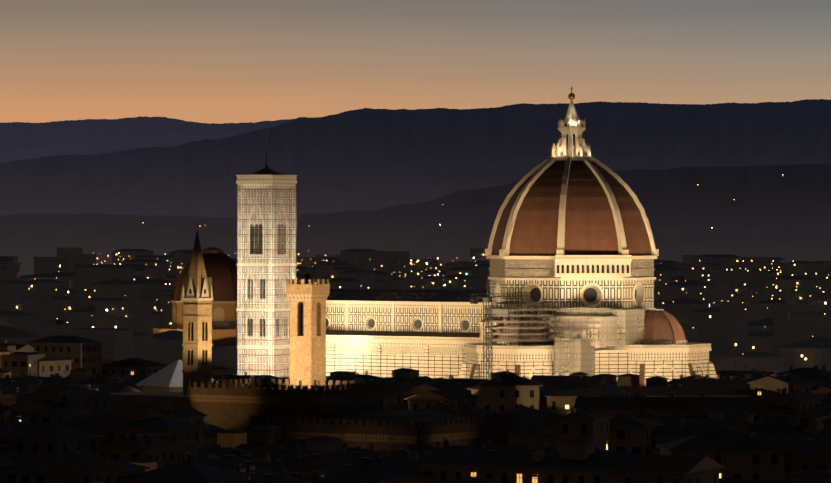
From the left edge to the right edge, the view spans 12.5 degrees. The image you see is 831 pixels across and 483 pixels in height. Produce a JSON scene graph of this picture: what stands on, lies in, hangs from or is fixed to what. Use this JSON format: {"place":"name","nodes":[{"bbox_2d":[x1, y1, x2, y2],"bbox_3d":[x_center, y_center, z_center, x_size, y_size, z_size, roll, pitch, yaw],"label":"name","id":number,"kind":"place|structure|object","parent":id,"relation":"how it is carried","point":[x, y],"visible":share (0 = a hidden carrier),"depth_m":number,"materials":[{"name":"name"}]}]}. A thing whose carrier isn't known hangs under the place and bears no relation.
{"place":"outdoors","nodes":[
{"label":"outdoors","id":0,"kind":"place"},
{"bbox_2d":[17,278,63,324],"bbox_3d":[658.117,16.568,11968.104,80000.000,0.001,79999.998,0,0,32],"label":"ground","id":1,"kind":"structure","parent":0,"point":[59,322],"depth_m":2590.14,"materials":[{"name":"black"}]},
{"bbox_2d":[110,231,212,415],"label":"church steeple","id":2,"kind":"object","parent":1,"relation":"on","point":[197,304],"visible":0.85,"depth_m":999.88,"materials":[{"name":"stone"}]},
{"bbox_2d":[135,360,217,391],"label":"pyramidal roof","id":3,"kind":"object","parent":1,"relation":"on","point":[168,378],"visible":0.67,"depth_m":1044.24,"materials":[{"name":"paint"}]},
{"bbox_2d":[153,247,236,346],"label":"domed chapel","id":4,"kind":"structure","parent":1,"relation":"on","point":[220,267],"depth_m":1630.80,"materials":[{"name":"tile"}]},
{"bbox_2d":[236,130,296,377],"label":"bell tower","id":5,"kind":"structure","parent":1,"relation":"on","point":[266,264],"depth_m":1316.10,"materials":[{"name":"stone"}]},
{"bbox_2d":[0,99,830,217],"bbox_3d":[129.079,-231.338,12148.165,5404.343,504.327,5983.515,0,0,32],"label":"monte morello hills","id":6,"kind":"structure","parent":1,"relation":"on","point":[366,159],"depth_m":12058.06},
{"bbox_2d":[0,163,830,277],"bbox_3d":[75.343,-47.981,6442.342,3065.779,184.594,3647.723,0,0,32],"label":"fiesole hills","id":7,"kind":"structure","parent":1,"relation":"on","point":[762,211],"depth_m":5867.73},
{"bbox_2d":[470,279,531,378],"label":"tower crane","id":8,"kind":"object","parent":1,"relation":"on","point":[474,300],"visible":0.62,"depth_m":1240.09,"materials":[{"name":"grey metal"}]},
{"bbox_2d":[326,289,716,385],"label":"cathedral","id":9,"kind":"structure","parent":1,"relation":"on","point":[382,333],"depth_m":1296.24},
{"bbox_2d":[485,100,658,311],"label":"cathedral dome","id":10,"kind":"structure","parent":9,"relation":"on","point":[571,227],"depth_m":1269.28,"materials":[{"name":"brown tile"}]},
{"bbox_2d":[568,93,574,99],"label":"finial ball","id":11,"kind":"object","parent":10,"relation":"on","point":[571,96],"visible":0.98,"depth_m":1287.06,"materials":[{"name":"gold metal"}]},
{"bbox_2d":[485,302,643,375],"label":"scaffolding","id":12,"kind":"object","parent":1,"relation":"on","point":[574,336],"visible":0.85,"depth_m":1249.99,"materials":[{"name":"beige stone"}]},
{"bbox_2d":[0,116,307,162],"bbox_3d":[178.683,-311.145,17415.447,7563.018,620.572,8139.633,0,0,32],"label":"hill ridge","id":13,"kind":"structure","parent":0,"point":[22,140],"depth_m":18493.02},
{"bbox_2d":[186,274,511,450],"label":"fortified palace","id":14,"kind":"structure","parent":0,"point":[302,400],"depth_m":946.14,"materials":[{"name":"stone"}]},
{"bbox_2d":[0,327,830,482],"bbox_3d":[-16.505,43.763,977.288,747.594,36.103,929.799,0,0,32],"label":"foreground buildings","id":15,"kind":"structure","parent":0,"point":[59,423],"depth_m":836.51,"materials":[{"name":"paint"}]},
{"bbox_2d":[0,174,830,374],"bbox_3d":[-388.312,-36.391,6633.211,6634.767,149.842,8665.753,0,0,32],"label":"town buildings","id":16,"kind":"structure","parent":0,"point":[766,313],"depth_m":2600.36,"materials":[{"name":"brown"}]},
{"bbox_2d":[0,0,830,123],"label":"sky","id":17,"kind":"structure","parent":0,"point":[201,61],"materials":[{"name":"orange"}]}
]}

